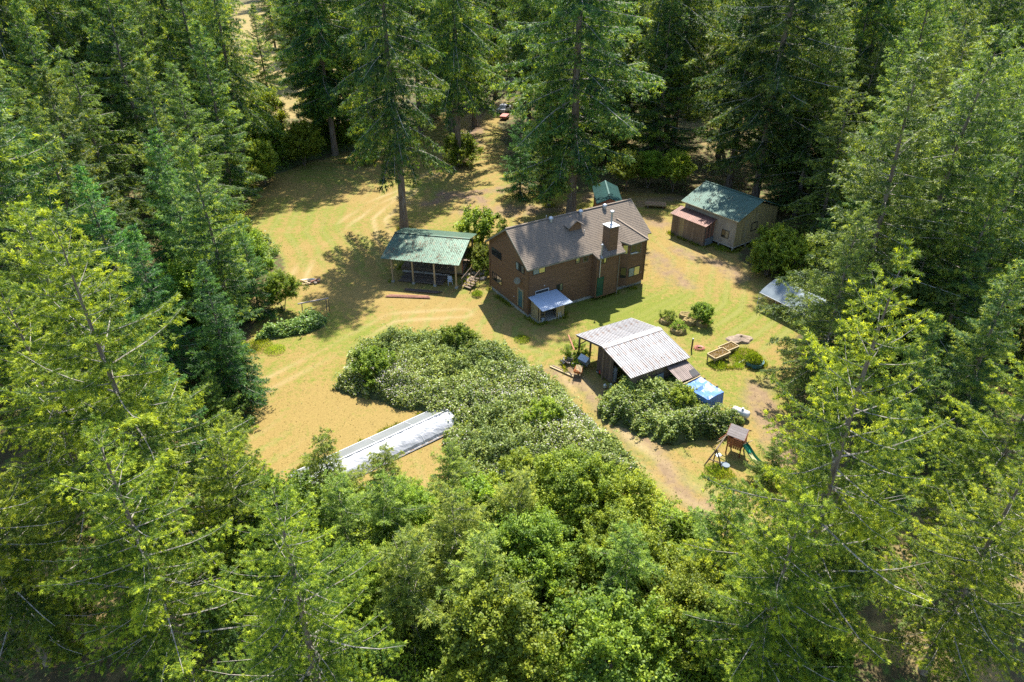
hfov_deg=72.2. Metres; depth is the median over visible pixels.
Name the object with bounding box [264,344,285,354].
weeds
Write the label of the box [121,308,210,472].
spruce tree
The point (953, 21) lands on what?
fir tree
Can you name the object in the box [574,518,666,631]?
young fir tree
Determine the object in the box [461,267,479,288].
garden steps
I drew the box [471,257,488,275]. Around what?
shrub
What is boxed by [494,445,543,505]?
shrub
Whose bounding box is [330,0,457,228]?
fir tree
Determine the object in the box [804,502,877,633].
fir tree
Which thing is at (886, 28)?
fir tree
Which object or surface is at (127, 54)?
fir tree
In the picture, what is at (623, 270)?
window
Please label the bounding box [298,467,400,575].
young fir tree
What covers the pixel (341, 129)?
broadleaf tree
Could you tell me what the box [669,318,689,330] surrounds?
shrub
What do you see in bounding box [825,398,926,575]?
fir tree
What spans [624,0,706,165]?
fir tree
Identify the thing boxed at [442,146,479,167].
shrub
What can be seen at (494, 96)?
fir tree
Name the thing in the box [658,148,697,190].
broadleaf tree
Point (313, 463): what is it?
young fir tree
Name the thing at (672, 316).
shrub
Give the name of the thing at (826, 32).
fir tree
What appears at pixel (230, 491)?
fir tree
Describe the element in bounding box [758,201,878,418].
hemlock tree
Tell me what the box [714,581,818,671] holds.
shrub
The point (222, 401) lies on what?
young fir tree
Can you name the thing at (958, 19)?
hemlock tree
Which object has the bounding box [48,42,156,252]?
hemlock tree
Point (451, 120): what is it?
fir tree
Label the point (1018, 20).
hemlock tree
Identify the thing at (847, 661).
tree
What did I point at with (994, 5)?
fir tree
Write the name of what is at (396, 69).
fir tree
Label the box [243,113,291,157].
broadleaf tree
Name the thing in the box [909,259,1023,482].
fir tree
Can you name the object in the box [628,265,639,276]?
window
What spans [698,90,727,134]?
young fir tree
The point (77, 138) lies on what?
fir tree
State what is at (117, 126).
fir tree
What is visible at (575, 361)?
weeds
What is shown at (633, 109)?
hemlock tree
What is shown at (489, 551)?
young fir tree
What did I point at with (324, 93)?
fir tree
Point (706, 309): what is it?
shrub
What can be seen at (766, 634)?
fir tree
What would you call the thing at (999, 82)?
hemlock tree
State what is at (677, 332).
turf mound
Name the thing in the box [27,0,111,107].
fir tree
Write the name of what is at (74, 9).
fir tree
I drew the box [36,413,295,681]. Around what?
fir tree
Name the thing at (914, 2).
fir tree
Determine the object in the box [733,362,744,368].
weeds
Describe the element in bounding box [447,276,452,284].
garden chair
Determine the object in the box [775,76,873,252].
hemlock tree
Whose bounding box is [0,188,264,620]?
fir tree
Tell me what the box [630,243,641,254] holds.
window
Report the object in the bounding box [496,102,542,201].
spruce tree
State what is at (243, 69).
fir tree
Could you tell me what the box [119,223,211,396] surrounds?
spruce tree
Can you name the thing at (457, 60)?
fir tree
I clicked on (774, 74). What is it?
fir tree
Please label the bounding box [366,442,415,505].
young fir tree
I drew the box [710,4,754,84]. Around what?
fir tree
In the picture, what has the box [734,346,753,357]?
weeds
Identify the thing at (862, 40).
fir tree
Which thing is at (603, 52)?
fir tree
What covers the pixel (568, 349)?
shrub
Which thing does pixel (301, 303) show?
timber trestle
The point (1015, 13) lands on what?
fir tree
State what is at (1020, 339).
hemlock tree
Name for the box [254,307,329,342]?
bramble thicket
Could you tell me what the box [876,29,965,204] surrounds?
hemlock tree
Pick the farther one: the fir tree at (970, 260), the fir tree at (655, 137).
the fir tree at (655, 137)
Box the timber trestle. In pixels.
[298,298,329,312]
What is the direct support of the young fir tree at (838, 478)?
on the ground at (288, 420)
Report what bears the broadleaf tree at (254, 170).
on the ground at (288, 420)
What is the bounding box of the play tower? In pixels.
[717,423,760,469]
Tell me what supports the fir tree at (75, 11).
on the ground at (288, 420)
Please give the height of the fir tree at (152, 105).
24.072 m
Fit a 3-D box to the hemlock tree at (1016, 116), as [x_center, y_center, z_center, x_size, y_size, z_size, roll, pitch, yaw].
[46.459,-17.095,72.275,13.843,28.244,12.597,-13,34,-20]
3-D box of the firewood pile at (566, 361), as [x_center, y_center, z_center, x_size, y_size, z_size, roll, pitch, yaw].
[5.342,1.721,65.126,1.614,0.516,1.336,-17,35,-25]
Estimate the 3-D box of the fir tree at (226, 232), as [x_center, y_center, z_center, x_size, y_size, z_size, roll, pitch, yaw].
[-27.090,-8.323,62.723,7.768,20.448,8.293,-1,32,-1]
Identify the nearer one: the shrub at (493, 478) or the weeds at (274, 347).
the shrub at (493, 478)
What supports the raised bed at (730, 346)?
on the ground at (288, 420)
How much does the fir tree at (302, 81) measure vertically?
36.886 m
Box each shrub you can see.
[200,339,249,374]
[349,345,398,389]
[437,322,481,352]
[441,131,485,162]
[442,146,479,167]
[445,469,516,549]
[452,204,507,248]
[465,242,488,268]
[467,471,519,506]
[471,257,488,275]
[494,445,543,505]
[514,571,591,661]
[520,395,568,430]
[559,338,592,359]
[638,538,715,638]
[658,309,676,321]
[663,511,702,545]
[664,382,700,409]
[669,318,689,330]
[688,301,715,326]
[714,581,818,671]
[745,242,798,276]
[750,222,806,267]
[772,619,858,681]
[777,236,830,280]
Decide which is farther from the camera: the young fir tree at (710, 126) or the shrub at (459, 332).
the young fir tree at (710, 126)
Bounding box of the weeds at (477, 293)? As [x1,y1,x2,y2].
[471,289,482,296]
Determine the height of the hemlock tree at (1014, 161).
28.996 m
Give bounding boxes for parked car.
[496,104,511,112]
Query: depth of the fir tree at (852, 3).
114.80 m
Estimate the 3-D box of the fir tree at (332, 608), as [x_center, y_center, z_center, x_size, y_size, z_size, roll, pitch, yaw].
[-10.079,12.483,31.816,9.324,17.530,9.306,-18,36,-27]
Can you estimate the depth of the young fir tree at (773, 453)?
50.48 m
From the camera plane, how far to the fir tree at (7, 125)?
65.43 m
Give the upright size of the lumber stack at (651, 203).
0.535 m
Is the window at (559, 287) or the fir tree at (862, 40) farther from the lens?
the fir tree at (862, 40)
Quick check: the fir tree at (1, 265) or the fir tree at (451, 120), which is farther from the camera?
the fir tree at (451, 120)
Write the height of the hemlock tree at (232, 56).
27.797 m
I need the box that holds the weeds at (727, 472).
[713,465,735,480]
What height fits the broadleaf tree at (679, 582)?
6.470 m
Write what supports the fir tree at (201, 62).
on the ground at (288, 420)
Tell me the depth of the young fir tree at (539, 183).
104.14 m
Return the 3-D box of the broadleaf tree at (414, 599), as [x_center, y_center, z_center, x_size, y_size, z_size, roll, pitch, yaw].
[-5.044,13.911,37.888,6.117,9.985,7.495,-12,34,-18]
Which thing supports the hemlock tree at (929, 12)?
on the ground at (288, 420)
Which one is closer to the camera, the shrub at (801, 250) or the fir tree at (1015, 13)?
the shrub at (801, 250)
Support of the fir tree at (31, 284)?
on the ground at (288, 420)
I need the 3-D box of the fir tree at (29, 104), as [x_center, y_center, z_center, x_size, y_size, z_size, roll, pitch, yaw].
[-40.235,-11.234,65.260,8.829,22.743,8.586,-9,33,-15]
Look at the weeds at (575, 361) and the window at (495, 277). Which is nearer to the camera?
the weeds at (575, 361)
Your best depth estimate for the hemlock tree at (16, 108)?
80.07 m
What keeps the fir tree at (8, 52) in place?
on the ground at (288, 420)
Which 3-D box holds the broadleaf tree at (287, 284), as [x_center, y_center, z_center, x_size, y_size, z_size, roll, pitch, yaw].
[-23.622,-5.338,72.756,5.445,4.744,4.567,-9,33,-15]
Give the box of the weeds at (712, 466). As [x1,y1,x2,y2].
[703,462,725,477]
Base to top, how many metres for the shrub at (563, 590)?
4.592 m
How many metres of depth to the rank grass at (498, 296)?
76.16 m
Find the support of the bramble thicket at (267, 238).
on the ground at (288, 420)
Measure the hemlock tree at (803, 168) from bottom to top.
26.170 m
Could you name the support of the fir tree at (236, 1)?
on the ground at (288, 420)
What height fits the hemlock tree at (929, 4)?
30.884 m
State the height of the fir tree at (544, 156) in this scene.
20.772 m
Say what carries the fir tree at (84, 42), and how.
on the ground at (288, 420)
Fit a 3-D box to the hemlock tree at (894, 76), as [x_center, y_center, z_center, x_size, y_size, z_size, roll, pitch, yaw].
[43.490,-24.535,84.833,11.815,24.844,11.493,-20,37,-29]
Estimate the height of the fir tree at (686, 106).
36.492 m
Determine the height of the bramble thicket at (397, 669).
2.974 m
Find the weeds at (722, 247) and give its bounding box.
[715,245,727,251]
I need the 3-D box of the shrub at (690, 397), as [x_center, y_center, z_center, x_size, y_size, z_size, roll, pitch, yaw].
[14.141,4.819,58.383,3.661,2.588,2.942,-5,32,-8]
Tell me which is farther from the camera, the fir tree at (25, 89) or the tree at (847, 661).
the fir tree at (25, 89)
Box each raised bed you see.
[707,347,730,363]
[718,341,738,353]
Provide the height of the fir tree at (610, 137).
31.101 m
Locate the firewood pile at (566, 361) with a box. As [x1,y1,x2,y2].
[560,353,577,363]
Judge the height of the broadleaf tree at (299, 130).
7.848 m
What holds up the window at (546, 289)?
in the house
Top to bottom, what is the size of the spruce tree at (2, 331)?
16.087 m
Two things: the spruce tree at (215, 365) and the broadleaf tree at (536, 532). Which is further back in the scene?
the spruce tree at (215, 365)
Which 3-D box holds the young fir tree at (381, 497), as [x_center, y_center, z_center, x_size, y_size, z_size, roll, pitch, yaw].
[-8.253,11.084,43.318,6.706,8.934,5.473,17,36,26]
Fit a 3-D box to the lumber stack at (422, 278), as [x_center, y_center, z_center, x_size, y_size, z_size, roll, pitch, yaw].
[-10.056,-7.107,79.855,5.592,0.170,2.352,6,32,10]
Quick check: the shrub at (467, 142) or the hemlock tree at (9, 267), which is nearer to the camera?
the hemlock tree at (9, 267)
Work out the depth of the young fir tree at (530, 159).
115.86 m
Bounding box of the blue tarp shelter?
[683,375,723,407]
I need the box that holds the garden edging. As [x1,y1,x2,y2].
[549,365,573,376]
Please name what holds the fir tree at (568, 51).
on the ground at (288, 420)
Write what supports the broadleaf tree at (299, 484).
on the ground at (288, 420)
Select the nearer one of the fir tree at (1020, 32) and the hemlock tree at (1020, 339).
the hemlock tree at (1020, 339)
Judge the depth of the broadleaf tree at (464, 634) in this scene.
34.36 m
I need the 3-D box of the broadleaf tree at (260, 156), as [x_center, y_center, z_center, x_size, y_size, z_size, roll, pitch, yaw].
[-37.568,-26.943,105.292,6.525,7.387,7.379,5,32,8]
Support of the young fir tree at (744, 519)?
on the ground at (288, 420)
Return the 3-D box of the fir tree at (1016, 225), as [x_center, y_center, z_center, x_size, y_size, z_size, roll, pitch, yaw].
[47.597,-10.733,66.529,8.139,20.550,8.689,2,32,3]
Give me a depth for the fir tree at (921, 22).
99.64 m
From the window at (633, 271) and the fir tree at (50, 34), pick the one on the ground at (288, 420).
the fir tree at (50, 34)
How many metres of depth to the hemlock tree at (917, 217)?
63.11 m
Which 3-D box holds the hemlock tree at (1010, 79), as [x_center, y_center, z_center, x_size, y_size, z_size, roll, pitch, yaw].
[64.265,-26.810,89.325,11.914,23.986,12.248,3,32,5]
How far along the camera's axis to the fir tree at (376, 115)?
128.96 m
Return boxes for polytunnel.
[289,409,455,482]
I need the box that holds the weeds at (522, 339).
[514,334,530,343]
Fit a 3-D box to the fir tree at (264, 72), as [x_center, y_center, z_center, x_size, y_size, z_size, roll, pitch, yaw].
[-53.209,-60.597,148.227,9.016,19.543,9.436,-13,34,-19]
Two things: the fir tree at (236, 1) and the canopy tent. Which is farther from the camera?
the fir tree at (236, 1)
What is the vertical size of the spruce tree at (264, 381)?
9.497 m
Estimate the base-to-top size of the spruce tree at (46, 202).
20.071 m
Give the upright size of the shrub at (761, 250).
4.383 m
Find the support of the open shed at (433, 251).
on the ground at (288, 420)
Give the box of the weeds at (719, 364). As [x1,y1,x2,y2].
[709,359,726,368]
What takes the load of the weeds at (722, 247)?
on the ground at (288, 420)
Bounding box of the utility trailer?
[499,113,509,118]
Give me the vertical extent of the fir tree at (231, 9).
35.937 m
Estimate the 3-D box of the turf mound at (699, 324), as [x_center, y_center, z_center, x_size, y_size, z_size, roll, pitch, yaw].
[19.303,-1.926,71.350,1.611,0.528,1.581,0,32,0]
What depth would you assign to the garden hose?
67.36 m
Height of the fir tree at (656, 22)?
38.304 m
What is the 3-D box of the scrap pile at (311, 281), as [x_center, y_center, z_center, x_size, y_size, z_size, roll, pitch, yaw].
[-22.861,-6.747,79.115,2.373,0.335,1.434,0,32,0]
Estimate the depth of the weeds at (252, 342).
67.56 m
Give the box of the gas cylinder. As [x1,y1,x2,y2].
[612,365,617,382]
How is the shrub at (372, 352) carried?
on the ground at (288, 420)
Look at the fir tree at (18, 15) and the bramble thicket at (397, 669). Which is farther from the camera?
the fir tree at (18, 15)
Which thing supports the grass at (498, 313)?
on the ground at (288, 420)
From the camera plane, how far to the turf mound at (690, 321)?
71.15 m
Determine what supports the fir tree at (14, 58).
on the ground at (288, 420)
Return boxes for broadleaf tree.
[152,253,254,326]
[191,208,263,241]
[194,457,341,604]
[198,223,282,287]
[219,151,264,194]
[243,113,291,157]
[243,138,278,185]
[244,85,290,129]
[256,268,308,309]
[282,119,326,165]
[294,83,333,121]
[300,538,416,656]
[326,108,365,141]
[369,475,451,545]
[425,560,574,681]
[459,501,586,625]
[515,442,631,541]
[535,583,681,681]
[562,498,668,592]
[582,460,681,532]
[607,147,648,189]
[629,552,760,669]
[635,148,665,187]
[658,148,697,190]
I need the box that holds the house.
[485,198,650,316]
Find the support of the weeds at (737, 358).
on the ground at (288, 420)
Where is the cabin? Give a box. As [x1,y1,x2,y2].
[681,180,781,250]
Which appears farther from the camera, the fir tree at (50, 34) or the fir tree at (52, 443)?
the fir tree at (50, 34)
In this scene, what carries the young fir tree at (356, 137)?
on the ground at (288, 420)
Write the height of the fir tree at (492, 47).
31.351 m
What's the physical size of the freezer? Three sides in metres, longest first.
0.950 x 0.900 x 0.640 m
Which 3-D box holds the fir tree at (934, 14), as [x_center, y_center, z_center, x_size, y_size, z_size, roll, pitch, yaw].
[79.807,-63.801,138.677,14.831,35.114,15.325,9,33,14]
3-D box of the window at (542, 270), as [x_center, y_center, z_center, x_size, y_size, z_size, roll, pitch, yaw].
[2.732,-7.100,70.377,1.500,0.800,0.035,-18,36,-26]
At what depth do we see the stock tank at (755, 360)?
64.44 m
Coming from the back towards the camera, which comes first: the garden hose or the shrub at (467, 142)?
the shrub at (467, 142)
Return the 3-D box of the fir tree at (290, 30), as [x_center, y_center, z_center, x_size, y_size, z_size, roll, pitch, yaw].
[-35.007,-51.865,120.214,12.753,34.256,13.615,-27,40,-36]
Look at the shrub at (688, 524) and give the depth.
45.57 m
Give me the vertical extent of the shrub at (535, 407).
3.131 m
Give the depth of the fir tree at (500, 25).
146.09 m
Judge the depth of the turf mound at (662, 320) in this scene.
71.21 m
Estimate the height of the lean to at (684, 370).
2.432 m
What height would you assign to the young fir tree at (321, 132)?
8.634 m
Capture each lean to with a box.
[667,360,700,382]
[671,206,716,245]
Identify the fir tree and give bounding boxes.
[0,0,36,84]
[0,0,63,127]
[0,0,110,195]
[0,0,112,143]
[0,24,35,103]
[0,63,51,173]
[0,73,60,302]
[0,83,143,416]
[0,166,37,288]
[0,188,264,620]
[0,194,179,460]
[0,277,160,553]
[0,424,120,681]
[21,94,138,326]
[22,0,90,74]
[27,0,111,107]
[30,62,145,265]
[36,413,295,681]
[61,0,182,116]
[63,0,85,35]
[63,0,165,154]
[75,7,148,168]
[79,0,184,201]
[79,94,115,149]
[113,0,196,136]
[117,0,186,101]
[117,54,220,269]
[129,0,209,80]
[153,0,254,159]
[166,132,263,340]
[176,0,261,140]
[177,423,317,624]
[182,4,246,100]
[182,18,266,211]
[185,0,282,155]
[190,370,249,432]
[197,467,407,681]
[198,405,266,480]
[211,1,235,23]
[214,0,248,38]
[244,3,287,97]
[257,0,313,73]
[265,0,369,155]
[266,0,348,132]
[270,4,297,57]
[281,1,364,128]
[288,427,375,523]
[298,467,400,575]
[310,101,329,141]
[317,0,416,140]
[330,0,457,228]
[332,1,388,122]
[338,107,385,164]
[343,462,437,578]
[359,2,414,109]
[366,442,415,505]
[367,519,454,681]
[382,0,445,136]
[388,0,461,123]
[406,471,492,608]
[410,0,504,165]
[412,0,487,133]
[423,437,475,501]
[433,519,543,660]
[461,0,507,126]
[465,0,504,105]
[474,0,521,98]
[480,461,567,560]
[489,0,527,74]
[489,0,665,213]
[492,0,572,131]
[493,0,557,116]
[509,0,585,133]
[522,106,545,161]
[525,56,577,206]
[529,146,565,191]
[533,0,598,158]
[564,0,632,161]
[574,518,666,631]
[582,0,631,136]
[585,0,670,135]
[603,124,638,167]
[616,0,714,150]
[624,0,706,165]
[639,0,722,148]
[645,1,721,131]
[667,477,765,586]
[670,482,852,681]
[679,84,702,118]
[682,238,955,681]
[684,0,727,84]
[685,0,797,187]
[686,0,764,157]
[687,0,721,105]
[691,0,857,197]
[696,0,783,142]
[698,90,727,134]
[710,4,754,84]
[743,433,792,489]
[749,0,838,155]
[751,7,805,131]
[755,10,831,197]
[776,449,841,520]
[786,0,899,196]
[788,0,854,105]
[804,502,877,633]
[808,0,918,152]
[814,0,874,76]
[816,87,911,264]
[823,0,920,161]
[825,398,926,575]
[850,312,953,469]
[854,445,1023,681]
[855,0,938,101]
[857,216,950,378]
[863,58,991,300]
[900,352,1023,604]
[902,0,995,176]
[904,173,1018,394]
[909,0,968,107]
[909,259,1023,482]
[916,0,946,41]
[929,0,1023,125]
[936,0,1023,88]
[966,1,1018,96]
[979,164,1023,301]
[982,18,1023,98]
[986,106,1023,238]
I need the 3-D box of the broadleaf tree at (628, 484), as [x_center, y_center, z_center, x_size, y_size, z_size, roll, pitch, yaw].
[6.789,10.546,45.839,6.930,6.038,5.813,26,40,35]
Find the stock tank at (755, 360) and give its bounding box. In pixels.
[745,351,764,368]
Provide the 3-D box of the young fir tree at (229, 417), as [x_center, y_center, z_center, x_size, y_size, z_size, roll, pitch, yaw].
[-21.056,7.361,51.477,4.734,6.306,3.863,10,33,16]
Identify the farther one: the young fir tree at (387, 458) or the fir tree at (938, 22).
the fir tree at (938, 22)
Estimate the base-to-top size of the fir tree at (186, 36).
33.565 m
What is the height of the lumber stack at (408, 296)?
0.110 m
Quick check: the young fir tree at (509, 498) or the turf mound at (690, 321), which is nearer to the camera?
the young fir tree at (509, 498)
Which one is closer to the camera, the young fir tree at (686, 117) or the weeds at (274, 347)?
the weeds at (274, 347)
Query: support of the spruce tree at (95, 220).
on the ground at (288, 420)
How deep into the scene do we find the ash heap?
68.48 m
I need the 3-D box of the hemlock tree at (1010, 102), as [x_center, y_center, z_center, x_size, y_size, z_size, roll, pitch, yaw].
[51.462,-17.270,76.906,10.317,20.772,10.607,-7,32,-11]
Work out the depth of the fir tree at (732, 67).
97.48 m
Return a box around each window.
[492,247,500,259]
[492,271,501,285]
[516,261,523,273]
[533,267,545,274]
[535,288,548,294]
[556,283,562,290]
[620,267,626,277]
[623,245,628,253]
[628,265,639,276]
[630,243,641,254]
[721,229,728,238]
[750,221,757,230]
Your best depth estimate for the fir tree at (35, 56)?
84.02 m
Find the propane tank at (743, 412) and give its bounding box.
[733,406,749,419]
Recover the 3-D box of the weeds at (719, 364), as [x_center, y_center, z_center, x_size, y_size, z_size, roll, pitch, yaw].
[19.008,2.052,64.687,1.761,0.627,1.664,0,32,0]
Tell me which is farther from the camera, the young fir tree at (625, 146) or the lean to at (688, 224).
the young fir tree at (625, 146)
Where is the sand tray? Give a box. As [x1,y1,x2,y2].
[719,462,729,469]
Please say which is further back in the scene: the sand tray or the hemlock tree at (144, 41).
the hemlock tree at (144, 41)
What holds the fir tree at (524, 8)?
on the ground at (288, 420)
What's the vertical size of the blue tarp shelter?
1.995 m
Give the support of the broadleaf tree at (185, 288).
on the ground at (288, 420)
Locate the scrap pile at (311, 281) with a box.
[300,278,319,284]
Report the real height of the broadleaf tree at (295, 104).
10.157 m
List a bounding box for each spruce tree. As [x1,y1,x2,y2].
[0,294,29,364]
[15,128,122,325]
[70,164,180,346]
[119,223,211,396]
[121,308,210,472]
[141,127,211,292]
[153,165,251,335]
[186,261,278,424]
[209,305,269,408]
[233,223,284,320]
[411,63,444,116]
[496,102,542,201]
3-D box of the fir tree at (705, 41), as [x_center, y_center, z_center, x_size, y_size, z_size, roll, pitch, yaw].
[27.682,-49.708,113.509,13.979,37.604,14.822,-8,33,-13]
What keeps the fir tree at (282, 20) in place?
on the ground at (288, 420)
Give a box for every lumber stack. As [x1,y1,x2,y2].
[385,294,429,297]
[398,272,447,284]
[404,288,441,293]
[645,201,665,208]
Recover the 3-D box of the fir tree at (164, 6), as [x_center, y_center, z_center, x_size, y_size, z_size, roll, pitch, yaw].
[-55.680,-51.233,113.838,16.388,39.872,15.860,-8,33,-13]
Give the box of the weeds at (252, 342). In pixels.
[246,338,272,353]
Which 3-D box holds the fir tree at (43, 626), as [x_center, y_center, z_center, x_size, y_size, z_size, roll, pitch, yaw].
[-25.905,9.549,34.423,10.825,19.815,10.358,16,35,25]
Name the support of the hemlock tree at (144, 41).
on the ground at (288, 420)
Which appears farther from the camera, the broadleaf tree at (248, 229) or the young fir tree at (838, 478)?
the broadleaf tree at (248, 229)
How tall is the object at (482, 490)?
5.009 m
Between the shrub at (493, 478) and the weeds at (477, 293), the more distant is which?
the weeds at (477, 293)
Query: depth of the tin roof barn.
61.80 m
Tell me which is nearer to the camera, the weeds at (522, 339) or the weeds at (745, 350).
the weeds at (745, 350)
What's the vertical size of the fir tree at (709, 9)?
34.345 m
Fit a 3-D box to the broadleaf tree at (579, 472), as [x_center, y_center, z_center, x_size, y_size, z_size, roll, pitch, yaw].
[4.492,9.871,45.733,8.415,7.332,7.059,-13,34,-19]
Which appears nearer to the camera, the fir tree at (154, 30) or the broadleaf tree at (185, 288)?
the broadleaf tree at (185, 288)
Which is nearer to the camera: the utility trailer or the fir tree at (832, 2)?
the fir tree at (832, 2)
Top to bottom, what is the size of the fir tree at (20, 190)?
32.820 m
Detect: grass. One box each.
[232,163,767,468]
[245,118,794,519]
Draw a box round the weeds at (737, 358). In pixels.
[729,353,745,363]
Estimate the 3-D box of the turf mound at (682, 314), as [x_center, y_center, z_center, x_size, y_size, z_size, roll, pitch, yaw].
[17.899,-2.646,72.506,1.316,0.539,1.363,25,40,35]
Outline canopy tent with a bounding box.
[756,279,830,330]
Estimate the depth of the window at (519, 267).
70.84 m
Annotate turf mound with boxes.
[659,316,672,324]
[670,324,686,335]
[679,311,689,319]
[683,316,695,326]
[696,317,708,327]
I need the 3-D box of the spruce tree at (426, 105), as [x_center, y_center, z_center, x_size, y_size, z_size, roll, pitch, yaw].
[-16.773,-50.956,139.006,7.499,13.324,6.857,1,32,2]
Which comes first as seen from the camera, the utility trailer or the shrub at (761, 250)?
the shrub at (761, 250)
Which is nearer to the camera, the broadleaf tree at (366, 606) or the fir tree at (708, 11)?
the broadleaf tree at (366, 606)
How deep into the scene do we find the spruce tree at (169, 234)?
65.55 m
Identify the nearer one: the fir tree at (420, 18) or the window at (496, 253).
the window at (496, 253)
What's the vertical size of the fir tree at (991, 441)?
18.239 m
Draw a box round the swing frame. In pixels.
[704,435,726,469]
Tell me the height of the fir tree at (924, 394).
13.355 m
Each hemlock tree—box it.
[0,59,75,206]
[0,239,119,462]
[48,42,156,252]
[53,77,146,226]
[113,0,215,172]
[152,62,250,219]
[206,0,250,124]
[251,0,285,48]
[600,0,656,149]
[748,7,858,215]
[754,51,966,397]
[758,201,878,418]
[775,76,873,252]
[801,38,895,218]
[812,27,927,224]
[831,23,1023,380]
[838,176,926,312]
[856,0,956,178]
[859,0,996,246]
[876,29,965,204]
[886,0,935,93]
[895,93,1023,400]
[900,0,985,151]
[902,29,1023,289]
[941,85,1023,262]
[953,52,1023,189]
[962,55,1023,219]
[972,53,1013,120]
[977,236,1023,368]
[996,0,1023,98]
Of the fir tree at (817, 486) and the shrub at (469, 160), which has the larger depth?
the shrub at (469, 160)
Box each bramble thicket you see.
[141,119,365,197]
[213,473,795,681]
[253,230,282,278]
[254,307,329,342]
[331,323,646,502]
[595,373,744,444]
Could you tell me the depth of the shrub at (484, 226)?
84.66 m
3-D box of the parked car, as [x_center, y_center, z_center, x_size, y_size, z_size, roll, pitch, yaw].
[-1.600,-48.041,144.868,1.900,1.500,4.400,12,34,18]
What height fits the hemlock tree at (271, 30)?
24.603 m
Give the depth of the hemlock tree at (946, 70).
74.49 m
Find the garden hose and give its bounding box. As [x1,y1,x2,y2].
[693,345,704,349]
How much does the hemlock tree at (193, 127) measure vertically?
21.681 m
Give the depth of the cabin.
86.89 m
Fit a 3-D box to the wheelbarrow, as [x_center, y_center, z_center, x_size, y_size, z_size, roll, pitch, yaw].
[5.964,2.788,63.281,0.800,0.759,1.808,8,33,12]
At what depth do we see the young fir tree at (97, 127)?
119.94 m
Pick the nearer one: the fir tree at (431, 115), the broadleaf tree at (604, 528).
the broadleaf tree at (604, 528)
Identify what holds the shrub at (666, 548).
on the ground at (288, 420)
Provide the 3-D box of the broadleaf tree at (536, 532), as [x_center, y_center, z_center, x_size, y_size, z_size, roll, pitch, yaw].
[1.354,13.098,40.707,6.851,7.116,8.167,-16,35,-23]
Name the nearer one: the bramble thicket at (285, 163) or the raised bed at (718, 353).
the raised bed at (718, 353)
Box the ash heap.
[725,334,752,344]
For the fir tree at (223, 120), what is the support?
on the ground at (288, 420)
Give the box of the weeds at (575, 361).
[571,358,584,366]
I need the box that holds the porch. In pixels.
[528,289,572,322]
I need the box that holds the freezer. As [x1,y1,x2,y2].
[578,353,589,366]
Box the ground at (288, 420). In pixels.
[0,0,1023,681]
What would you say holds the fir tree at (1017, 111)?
on the ground at (288, 420)
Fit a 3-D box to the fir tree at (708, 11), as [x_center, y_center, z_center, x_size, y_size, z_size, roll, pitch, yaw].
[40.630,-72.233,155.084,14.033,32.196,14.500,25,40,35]
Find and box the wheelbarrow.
[573,365,582,376]
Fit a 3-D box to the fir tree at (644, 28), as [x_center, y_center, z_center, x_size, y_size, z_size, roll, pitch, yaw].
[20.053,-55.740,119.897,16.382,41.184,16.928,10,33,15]
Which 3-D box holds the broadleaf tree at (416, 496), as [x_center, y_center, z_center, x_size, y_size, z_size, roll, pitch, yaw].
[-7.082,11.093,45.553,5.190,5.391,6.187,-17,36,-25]
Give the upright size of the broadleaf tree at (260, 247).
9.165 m
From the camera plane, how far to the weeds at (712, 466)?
52.55 m
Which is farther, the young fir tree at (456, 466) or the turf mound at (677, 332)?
the turf mound at (677, 332)
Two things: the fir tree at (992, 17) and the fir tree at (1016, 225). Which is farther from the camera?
the fir tree at (992, 17)
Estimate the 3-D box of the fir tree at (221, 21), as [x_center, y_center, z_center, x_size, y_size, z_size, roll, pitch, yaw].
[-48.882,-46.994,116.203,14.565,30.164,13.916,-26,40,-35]
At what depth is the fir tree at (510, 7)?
132.68 m
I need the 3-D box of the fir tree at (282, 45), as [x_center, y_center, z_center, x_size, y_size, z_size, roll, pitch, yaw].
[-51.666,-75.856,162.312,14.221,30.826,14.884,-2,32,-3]
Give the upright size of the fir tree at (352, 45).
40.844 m
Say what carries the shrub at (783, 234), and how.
on the ground at (288, 420)
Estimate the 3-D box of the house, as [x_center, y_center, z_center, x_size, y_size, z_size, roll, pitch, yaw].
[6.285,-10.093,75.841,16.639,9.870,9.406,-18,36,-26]
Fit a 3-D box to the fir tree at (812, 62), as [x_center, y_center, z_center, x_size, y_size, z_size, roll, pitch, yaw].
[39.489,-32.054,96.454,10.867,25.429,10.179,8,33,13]
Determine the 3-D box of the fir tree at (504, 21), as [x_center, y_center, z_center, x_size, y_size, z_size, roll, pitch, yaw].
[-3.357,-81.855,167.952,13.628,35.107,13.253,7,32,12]
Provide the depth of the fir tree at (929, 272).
56.99 m
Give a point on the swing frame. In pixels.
(718, 455)
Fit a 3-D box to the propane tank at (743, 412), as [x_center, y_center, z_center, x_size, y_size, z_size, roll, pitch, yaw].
[18.950,5.899,58.121,1.500,0.980,0.660,22,38,32]
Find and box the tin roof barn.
[568,318,689,388]
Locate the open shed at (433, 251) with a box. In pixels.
[381,227,475,288]
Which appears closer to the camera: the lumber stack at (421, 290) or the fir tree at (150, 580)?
the fir tree at (150, 580)
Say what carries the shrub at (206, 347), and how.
on the ground at (288, 420)
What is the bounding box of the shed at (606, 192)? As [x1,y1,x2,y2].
[593,180,621,206]
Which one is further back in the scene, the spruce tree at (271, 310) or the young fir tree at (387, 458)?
the spruce tree at (271, 310)
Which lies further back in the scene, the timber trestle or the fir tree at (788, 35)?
the fir tree at (788, 35)

